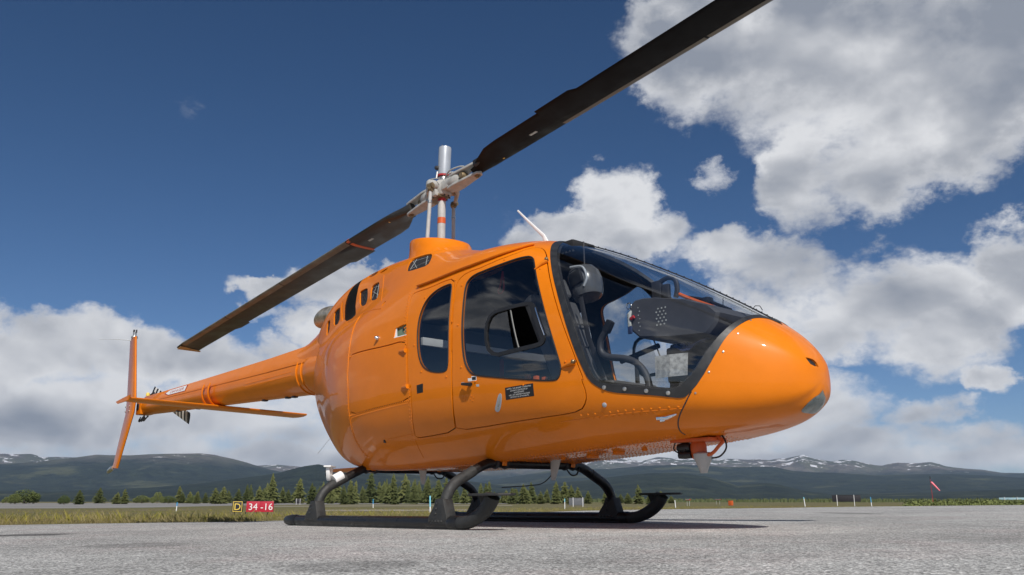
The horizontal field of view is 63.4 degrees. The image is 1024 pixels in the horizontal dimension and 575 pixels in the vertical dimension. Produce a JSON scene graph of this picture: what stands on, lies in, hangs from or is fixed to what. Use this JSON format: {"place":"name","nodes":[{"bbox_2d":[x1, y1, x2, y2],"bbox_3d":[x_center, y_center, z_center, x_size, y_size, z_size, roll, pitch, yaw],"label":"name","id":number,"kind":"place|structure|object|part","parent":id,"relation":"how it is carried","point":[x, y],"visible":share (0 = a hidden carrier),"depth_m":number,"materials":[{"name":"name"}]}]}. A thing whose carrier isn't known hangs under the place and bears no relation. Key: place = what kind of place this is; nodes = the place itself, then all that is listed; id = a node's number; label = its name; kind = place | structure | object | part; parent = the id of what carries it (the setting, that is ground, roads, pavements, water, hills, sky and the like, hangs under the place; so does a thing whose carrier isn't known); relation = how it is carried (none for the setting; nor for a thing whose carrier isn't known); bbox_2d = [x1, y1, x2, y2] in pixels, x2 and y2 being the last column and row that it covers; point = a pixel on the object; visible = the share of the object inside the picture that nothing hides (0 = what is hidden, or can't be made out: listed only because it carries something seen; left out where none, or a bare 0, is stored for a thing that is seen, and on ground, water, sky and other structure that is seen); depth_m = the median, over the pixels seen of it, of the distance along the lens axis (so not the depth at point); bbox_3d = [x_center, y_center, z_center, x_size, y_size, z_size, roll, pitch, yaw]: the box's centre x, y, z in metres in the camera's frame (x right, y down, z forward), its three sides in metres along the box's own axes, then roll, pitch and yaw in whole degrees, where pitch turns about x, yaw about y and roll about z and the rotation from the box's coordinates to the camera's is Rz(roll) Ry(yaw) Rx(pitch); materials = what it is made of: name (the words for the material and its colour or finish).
{"place":"outdoors","nodes":[
{"label":"outdoors","id":0,"kind":"place"},
{"bbox_2d":[0,453,279,491],"bbox_3d":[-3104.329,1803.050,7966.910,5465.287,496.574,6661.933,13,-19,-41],"label":"mountain","id":1,"kind":"structure","parent":0,"point":[130,471],"depth_m":7079.47,"materials":[{"name":"green plant"}]},
{"bbox_2d":[0,503,507,507],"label":"taxiway","id":2,"kind":"structure","parent":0,"point":[72,505],"depth_m":122.93,"materials":[{"name":"grey asphalt"}]},
{"bbox_2d":[0,464,514,501],"bbox_3d":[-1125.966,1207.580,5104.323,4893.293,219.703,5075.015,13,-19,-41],"label":"hills","id":3,"kind":"structure","parent":0,"point":[309,475],"depth_m":4090.62,"materials":[{"name":"green plant"}]},
{"bbox_2d":[274,505,511,506],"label":"field road","id":4,"kind":"structure","parent":0,"point":[396,505],"depth_m":122.93,"materials":[{"name":"grey asphalt"}]},
{"bbox_2d":[325,509,467,510],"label":"dirt track","id":5,"kind":"structure","parent":0,"point":[397,510],"depth_m":54.16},
{"bbox_2d":[0,502,964,524],"bbox_3d":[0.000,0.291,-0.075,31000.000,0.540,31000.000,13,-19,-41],"label":"ground","id":6,"kind":"structure","parent":0,"point":[524,506],"depth_m":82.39,"materials":[{"name":"green plant"}]},
{"bbox_2d":[8,493,20,503],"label":"round tree","id":7,"kind":"object","parent":6,"relation":"on","point":[14,500],"visible":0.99,"depth_m":211.07,"materials":[{"name":"green plant"}]},
{"bbox_2d":[7,489,40,503],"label":"round tree","id":8,"kind":"object","parent":6,"relation":"on","point":[28,498],"visible":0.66,"depth_m":240.19,"materials":[{"name":"green plant"}]},
{"bbox_2d":[57,495,70,503],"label":"round tree","id":9,"kind":"object","parent":6,"relation":"on","point":[67,499],"visible":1,"depth_m":172.71,"materials":[{"name":"green plant"}]},
{"bbox_2d":[71,490,85,503],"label":"conifer tree","id":10,"kind":"object","parent":6,"relation":"on","point":[79,498],"visible":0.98,"depth_m":166.23,"materials":[{"name":"green plant"}]},
{"bbox_2d":[93,488,105,502],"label":"conifer tree","id":11,"kind":"object","parent":6,"relation":"on","point":[98,498],"visible":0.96,"depth_m":269.92,"materials":[{"name":"green plant"}]},
{"bbox_2d":[109,492,120,503],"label":"conifer tree","id":12,"kind":"object","parent":6,"relation":"on","point":[116,498],"visible":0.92,"depth_m":197.05,"materials":[{"name":"green plant"}]},
{"bbox_2d":[118,489,131,503],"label":"conifer tree","id":13,"kind":"object","parent":6,"relation":"on","point":[124,499],"visible":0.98,"depth_m":194.10,"materials":[{"name":"green plant"}]},
{"bbox_2d":[132,495,149,502],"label":"round tree","id":14,"kind":"object","parent":6,"relation":"on","point":[145,499],"visible":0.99,"depth_m":289.61,"materials":[{"name":"green plant"}]},
{"bbox_2d":[150,492,164,502],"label":"round tree","id":15,"kind":"object","parent":6,"relation":"on","point":[158,498],"visible":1,"depth_m":223.75,"materials":[{"name":"green plant"}]},
{"bbox_2d":[164,496,175,502],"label":"round tree","id":16,"kind":"object","parent":6,"relation":"on","point":[170,499],"visible":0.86,"depth_m":269.60,"materials":[{"name":"green plant"}]},
{"bbox_2d":[173,486,183,502],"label":"conifer tree","id":17,"kind":"object","parent":6,"relation":"on","point":[178,493],"visible":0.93,"depth_m":278.36,"materials":[{"name":"green plant"}]},
{"bbox_2d":[179,493,186,502],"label":"conifer tree","id":18,"kind":"object","parent":6,"relation":"on","point":[182,497],"visible":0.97,"depth_m":277.76,"materials":[{"name":"green plant"}]},
{"bbox_2d":[185,491,192,502],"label":"conifer tree","id":19,"kind":"object","parent":6,"relation":"on","point":[189,496],"visible":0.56,"depth_m":268.34,"materials":[{"name":"green plant"}]},
{"bbox_2d":[187,495,200,502],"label":"round tree","id":20,"kind":"object","parent":6,"relation":"on","point":[190,499],"visible":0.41,"depth_m":257.57,"materials":[{"name":"green plant"}]},
{"bbox_2d":[191,491,201,503],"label":"conifer tree","id":21,"kind":"object","parent":6,"relation":"on","point":[197,500],"visible":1,"depth_m":228.11,"materials":[{"name":"green plant"}]},
{"bbox_2d":[201,493,208,502],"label":"conifer tree","id":22,"kind":"object","parent":6,"relation":"on","point":[205,499],"visible":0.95,"depth_m":274.18,"materials":[{"name":"green plant"}]},
{"bbox_2d":[207,488,223,503],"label":"conifer tree","id":23,"kind":"object","parent":6,"relation":"on","point":[215,498],"visible":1,"depth_m":202.53,"materials":[{"name":"green plant"}]},
{"bbox_2d":[220,486,230,503],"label":"conifer tree","id":24,"kind":"object","parent":6,"relation":"on","point":[224,496],"visible":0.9,"depth_m":224.23,"materials":[{"name":"green plant"}]},
{"bbox_2d":[227,491,233,502],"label":"conifer tree","id":25,"kind":"object","parent":6,"relation":"on","point":[229,495],"visible":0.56,"depth_m":299.63,"materials":[{"name":"green plant"}]},
{"bbox_2d":[231,489,241,501],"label":"conifer tree","id":26,"kind":"object","parent":6,"relation":"on","point":[238,497],"visible":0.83,"depth_m":254.51,"materials":[{"name":"green plant"}]},
{"bbox_2d":[242,484,250,502],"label":"conifer tree","id":27,"kind":"object","parent":6,"relation":"on","point":[245,498],"visible":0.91,"depth_m":257.09,"materials":[{"name":"green plant"}]},
{"bbox_2d":[249,485,254,500],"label":"conifer tree","id":28,"kind":"object","parent":6,"relation":"on","point":[251,495],"visible":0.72,"depth_m":262.07,"materials":[{"name":"green plant"}]},
{"bbox_2d":[232,501,273,514],"bbox_3d":[-10.707,9.156,34.324,1.650,0.652,0.314,2,-15,-8],"label":"taxiway sign","id":29,"kind":"object","parent":6,"relation":"on","point":[260,506],"visible":0.82,"depth_m":34.22,"materials":[{"name":"red"}]},
{"bbox_2d":[251,486,265,500],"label":"conifer tree","id":30,"kind":"object","parent":6,"relation":"on","point":[259,496],"visible":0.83,"depth_m":176.88,"materials":[{"name":"green plant"}]},
{"bbox_2d":[262,488,268,500],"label":"conifer tree","id":31,"kind":"object","parent":6,"relation":"on","point":[265,493],"visible":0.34,"depth_m":182.06,"materials":[{"name":"green plant"}]},
{"bbox_2d":[266,473,281,503],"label":"conifer tree","id":32,"kind":"object","parent":6,"relation":"on","point":[273,495],"visible":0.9,"depth_m":213.40,"materials":[{"name":"green plant"}]},
{"bbox_2d":[278,487,287,502],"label":"conifer tree","id":33,"kind":"object","parent":6,"relation":"on","point":[283,497],"visible":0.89,"depth_m":273.67,"materials":[{"name":"green plant"}]},
{"bbox_2d":[285,490,291,502],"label":"conifer tree","id":34,"kind":"object","parent":6,"relation":"on","point":[288,496],"visible":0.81,"depth_m":301.45,"materials":[{"name":"green plant"}]},
{"bbox_2d":[295,499,300,503],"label":"board sign","id":35,"kind":"object","parent":6,"relation":"on","point":[297,501],"visible":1,"depth_m":158.58,"materials":[{"name":"white paint"}]},
{"bbox_2d":[291,478,306,503],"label":"conifer tree","id":36,"kind":"object","parent":6,"relation":"on","point":[299,493],"visible":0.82,"depth_m":249.33,"materials":[{"name":"green plant"}]},
{"bbox_2d":[306,483,316,503],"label":"conifer tree","id":37,"kind":"object","parent":6,"relation":"on","point":[312,495],"visible":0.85,"depth_m":185.00,"materials":[{"name":"green plant"}]},
{"bbox_2d":[325,490,335,503],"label":"conifer tree","id":38,"kind":"object","parent":6,"relation":"on","point":[331,498],"visible":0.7,"depth_m":228.07,"materials":[{"name":"green plant"}]},
{"bbox_2d":[324,489,338,502],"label":"conifer tree","id":39,"kind":"object","parent":6,"relation":"on","point":[335,497],"visible":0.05,"depth_m":272.57,"materials":[{"name":"green plant"}]},
{"bbox_2d":[334,486,341,502],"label":"conifer tree","id":40,"kind":"object","parent":6,"relation":"on","point":[337,490],"visible":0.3,"depth_m":289.00,"materials":[{"name":"green plant"}]},
{"bbox_2d":[337,486,349,503],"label":"conifer tree","id":41,"kind":"object","parent":6,"relation":"on","point":[344,497],"visible":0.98,"depth_m":175.70,"materials":[{"name":"green plant"}]},
{"bbox_2d":[346,480,358,503],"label":"conifer tree","id":42,"kind":"object","parent":6,"relation":"on","point":[351,495],"visible":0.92,"depth_m":183.65,"materials":[{"name":"green plant"}]},
{"bbox_2d":[354,481,359,503],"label":"conifer tree","id":43,"kind":"object","parent":6,"relation":"on","point":[356,491],"visible":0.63,"depth_m":201.99,"materials":[{"name":"green plant"}]},
{"bbox_2d":[359,486,367,502],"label":"conifer tree","id":44,"kind":"object","parent":6,"relation":"on","point":[363,497],"visible":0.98,"depth_m":261.26,"materials":[{"name":"green plant"}]},
{"bbox_2d":[364,473,379,502],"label":"conifer tree","id":45,"kind":"object","parent":6,"relation":"on","point":[371,492],"visible":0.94,"depth_m":274.79,"materials":[{"name":"green plant"}]},
{"bbox_2d":[376,481,381,502],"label":"conifer tree","id":46,"kind":"object","parent":6,"relation":"on","point":[379,489],"visible":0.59,"depth_m":288.52,"materials":[{"name":"green plant"}]},
{"bbox_2d":[378,481,386,503],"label":"conifer tree","id":47,"kind":"object","parent":6,"relation":"on","point":[383,489],"visible":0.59,"depth_m":228.62,"materials":[{"name":"green plant"}]},
{"bbox_2d":[382,483,390,503],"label":"conifer tree","id":48,"kind":"object","parent":6,"relation":"on","point":[384,499],"visible":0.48,"depth_m":203.46,"materials":[{"name":"green plant"}]},
{"bbox_2d":[386,474,399,503],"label":"conifer tree","id":49,"kind":"object","parent":6,"relation":"on","point":[393,497],"visible":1,"depth_m":168.52,"materials":[{"name":"green plant"}]},
{"bbox_2d":[398,474,410,503],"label":"conifer tree","id":50,"kind":"object","parent":6,"relation":"on","point":[402,493],"visible":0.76,"depth_m":241.60,"materials":[{"name":"green plant"}]},
{"bbox_2d":[403,481,410,503],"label":"conifer tree","id":51,"kind":"object","parent":6,"relation":"on","point":[407,494],"visible":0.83,"depth_m":226.65,"materials":[{"name":"green plant"}]},
{"bbox_2d":[407,480,420,503],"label":"conifer tree","id":52,"kind":"object","parent":6,"relation":"on","point":[414,498],"visible":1,"depth_m":204.29,"materials":[{"name":"green plant"}]},
{"bbox_2d":[417,481,422,502],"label":"conifer tree","id":53,"kind":"object","parent":6,"relation":"on","point":[419,489],"visible":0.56,"depth_m":263.39,"materials":[{"name":"green plant"}]},
{"bbox_2d":[419,480,432,503],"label":"conifer tree","id":54,"kind":"object","parent":6,"relation":"on","point":[422,499],"visible":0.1,"depth_m":239.51,"materials":[{"name":"green plant"}]},
{"bbox_2d":[422,477,432,503],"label":"conifer tree","id":55,"kind":"object","parent":6,"relation":"on","point":[427,493],"visible":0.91,"depth_m":235.18,"materials":[{"name":"green plant"}]},
{"bbox_2d":[429,496,430,510],"bbox_3d":[-3.792,10.100,38.446,0.065,0.868,0.068,13,-22,-41],"label":"marker post","id":56,"kind":"object","parent":6,"relation":"on","point":[429,503],"visible":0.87,"depth_m":38.45,"materials":[{"name":"white paint"}]},
{"bbox_2d":[431,480,441,503],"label":"conifer tree","id":57,"kind":"object","parent":6,"relation":"on","point":[435,493],"visible":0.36,"depth_m":228.76,"materials":[{"name":"green plant"}]},
{"bbox_2d":[434,482,442,498],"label":"conifer tree","id":58,"kind":"object","parent":6,"relation":"on","point":[439,493],"visible":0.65,"depth_m":219.15,"materials":[{"name":"green plant"}]},
{"bbox_2d":[453,490,459,502],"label":"conifer tree","id":59,"kind":"object","parent":6,"relation":"on","point":[456,496],"visible":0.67,"depth_m":270.51,"materials":[{"name":"green plant"}]},
{"bbox_2d":[459,488,469,503],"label":"conifer tree","id":60,"kind":"object","parent":6,"relation":"on","point":[464,498],"visible":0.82,"depth_m":224.44,"materials":[{"name":"green plant"}]},
{"bbox_2d":[478,484,482,492],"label":"conifer tree","id":61,"kind":"object","parent":6,"relation":"on","point":[480,490],"visible":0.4,"depth_m":282.73,"materials":[{"name":"green plant"}]},
{"bbox_2d":[482,484,489,492],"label":"conifer tree","id":62,"kind":"object","parent":6,"relation":"on","point":[486,489],"visible":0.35,"depth_m":209.46,"materials":[{"name":"green plant"}]},
{"bbox_2d":[501,491,508,502],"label":"conifer tree","id":63,"kind":"object","parent":6,"relation":"on","point":[505,498],"visible":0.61,"depth_m":254.10,"materials":[{"name":"green plant"}]},
{"bbox_2d":[506,489,517,503],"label":"conifer tree","id":64,"kind":"object","parent":6,"relation":"on","point":[511,499],"visible":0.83,"depth_m":203.81,"materials":[{"name":"green plant"}]},
{"bbox_2d":[517,484,531,503],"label":"conifer tree","id":65,"kind":"object","parent":6,"relation":"on","point":[523,497],"visible":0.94,"depth_m":202.19,"materials":[{"name":"green plant"}]},
{"bbox_2d":[528,482,537,503],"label":"conifer tree","id":66,"kind":"object","parent":6,"relation":"on","point":[532,493],"visible":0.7,"depth_m":236.25,"materials":[{"name":"green plant"}]},
{"bbox_2d":[534,492,546,503],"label":"conifer tree","id":67,"kind":"object","parent":6,"relation":"on","point":[540,499],"visible":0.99,"depth_m":203.38,"materials":[{"name":"green plant"}]},
{"bbox_2d":[543,489,550,502],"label":"conifer tree","id":68,"kind":"object","parent":6,"relation":"on","point":[546,495],"visible":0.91,"depth_m":292.73,"materials":[{"name":"green plant"}]},
{"bbox_2d":[550,481,562,503],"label":"conifer tree","id":69,"kind":"object","parent":6,"relation":"on","point":[555,498],"visible":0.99,"depth_m":194.69,"materials":[{"name":"green plant"}]},
{"bbox_2d":[559,482,568,503],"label":"conifer tree","id":70,"kind":"object","parent":6,"relation":"on","point":[564,492],"visible":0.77,"depth_m":252.55,"materials":[{"name":"green plant"}]},
{"bbox_2d":[566,485,576,503],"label":"conifer tree","id":71,"kind":"object","parent":6,"relation":"on","point":[570,493],"visible":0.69,"depth_m":177.47,"materials":[{"name":"green plant"}]},
{"bbox_2d":[569,497,583,504],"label":"board sign","id":72,"kind":"object","parent":6,"relation":"on","point":[576,501],"visible":0.92,"depth_m":94.67,"materials":[{"name":"white paint"}]},
{"bbox_2d":[575,487,581,497],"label":"conifer tree","id":73,"kind":"object","parent":6,"relation":"on","point":[578,495],"visible":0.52,"depth_m":205.29,"materials":[{"name":"green plant"}]},
{"bbox_2d":[584,491,592,503],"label":"conifer tree","id":74,"kind":"object","parent":6,"relation":"on","point":[588,499],"visible":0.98,"depth_m":219.55,"materials":[{"name":"green plant"}]},
{"bbox_2d":[600,493,605,503],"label":"conifer tree","id":75,"kind":"object","parent":6,"relation":"on","point":[603,498],"visible":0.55,"depth_m":237.50,"materials":[{"name":"green plant"}]},
{"bbox_2d":[618,494,624,502],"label":"conifer tree","id":76,"kind":"object","parent":6,"relation":"on","point":[621,497],"visible":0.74,"depth_m":299.56,"materials":[{"name":"green plant"}]},
{"bbox_2d":[623,493,632,503],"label":"conifer tree","id":77,"kind":"object","parent":6,"relation":"on","point":[628,499],"visible":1,"depth_m":221.19,"materials":[{"name":"green plant"}]},
{"bbox_2d":[632,485,644,503],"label":"conifer tree","id":78,"kind":"object","parent":6,"relation":"on","point":[638,499],"visible":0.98,"depth_m":192.78,"materials":[{"name":"green plant"}]},
{"bbox_2d":[667,496,675,502],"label":"conifer tree","id":79,"kind":"object","parent":6,"relation":"on","point":[670,499],"visible":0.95,"depth_m":295.69,"materials":[{"name":"green plant"}]},
{"bbox_2d":[593,498,1023,501],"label":"wood","id":80,"kind":"object","parent":6,"relation":"on","point":[793,500],"visible":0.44,"depth_m":659.68,"materials":[{"name":"green plant"}]},
{"bbox_2d":[832,495,860,505],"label":"board sign","id":81,"kind":"object","parent":6,"relation":"on","point":[846,498],"visible":0.93,"depth_m":99.78,"materials":[{"name":"white paint"}]},
{"bbox_2d":[929,476,939,499],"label":"windsock","id":82,"kind":"object","parent":6,"relation":"on","point":[934,485],"visible":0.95,"depth_m":111.78,"materials":[{"name":"red fabric"}]},
{"bbox_2d":[898,496,1023,505],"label":"scrub","id":83,"kind":"object","parent":6,"relation":"on","point":[952,503],"visible":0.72,"depth_m":86.77,"materials":[{"name":"green plant"}]},
{"bbox_2d":[999,497,1023,499],"bbox_3d":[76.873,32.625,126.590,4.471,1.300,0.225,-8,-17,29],"label":"building","id":84,"kind":"structure","parent":6,"relation":"on","point":[1010,498],"depth_m":126.98,"materials":[{"name":"white paint"}]},
{"bbox_2d":[0,505,1023,574],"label":"apron","id":85,"kind":"object","parent":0,"point":[939,540],"visible":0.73,"depth_m":3.26,"materials":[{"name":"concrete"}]},
{"bbox_2d":[107,0,830,529],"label":"helicopter","id":86,"kind":"object","parent":85,"relation":"on","point":[441,354],"visible":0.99,"depth_m":5.98,"materials":[{"name":"orange paint"}]},
{"bbox_3d":[-1.040,0.704,6.416,0.058,0.479,0.920,11,-18,-38],"label":"baggage door","id":87,"kind":"part","parent":86,"relation":"part of","materials":[{"name":"orange paint"}]},
{"bbox_3d":[-0.576,0.506,5.999,0.146,1.104,0.598,12,-19,-41],"label":"rear door","id":88,"kind":"part","parent":86,"relation":"part of","materials":[{"name":"orange paint"}]},
{"bbox_3d":[0.061,0.290,5.459,1.217,1.209,0.310,-14,-20,43],"label":"front door","id":89,"kind":"part","parent":86,"relation":"part of","materials":[{"name":"orange paint"}]},
{"bbox_2d":[567,241,603,303],"bbox_3d":[0.512,-0.115,5.859,0.262,0.440,0.259,12,-19,-41],"label":"flight helmet","id":90,"kind":"object","parent":86,"relation":"hanging from","point":[584,280],"visible":0.97,"depth_m":5.74,"materials":[{"name":"grey"}]},
{"bbox_3d":[0.991,0.491,6.277,0.307,1.206,1.217,11,-18,-37],"label":"front door","id":91,"kind":"part","parent":86,"relation":"part of","materials":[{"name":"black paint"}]},
{"bbox_2d":[655,353,687,377],"bbox_3d":[0.932,0.457,4.874,0.021,0.138,0.240,13,-19,-41],"label":"checklist sheet","id":92,"kind":"object","parent":86,"relation":"in","point":[670,365],"visible":1,"depth_m":4.86,"materials":[{"name":"paper"}]},
{"bbox_2d":[0,454,1023,481],"bbox_3d":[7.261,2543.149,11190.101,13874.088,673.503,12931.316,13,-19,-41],"label":"mountains","id":93,"kind":"structure","parent":0,"point":[803,463],"depth_m":11331.20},
{"bbox_2d":[0,0,1023,472],"label":"sky","id":94,"kind":"structure","parent":0,"point":[851,172],"materials":[{"name":"blue"}]},
{"bbox_2d":[479,465,1023,493],"bbox_3d":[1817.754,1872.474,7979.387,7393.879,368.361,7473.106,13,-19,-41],"label":"forested ridge","id":95,"kind":"structure","parent":0,"point":[833,483],"depth_m":7116.39,"materials":[{"name":"green plant"}]},
{"bbox_2d":[499,473,1023,500],"bbox_3d":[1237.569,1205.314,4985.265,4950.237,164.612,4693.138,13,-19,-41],"label":"valley hills","id":96,"kind":"structure","parent":0,"point":[688,486],"depth_m":3869.71,"materials":[{"name":"green plant"}]}
]}

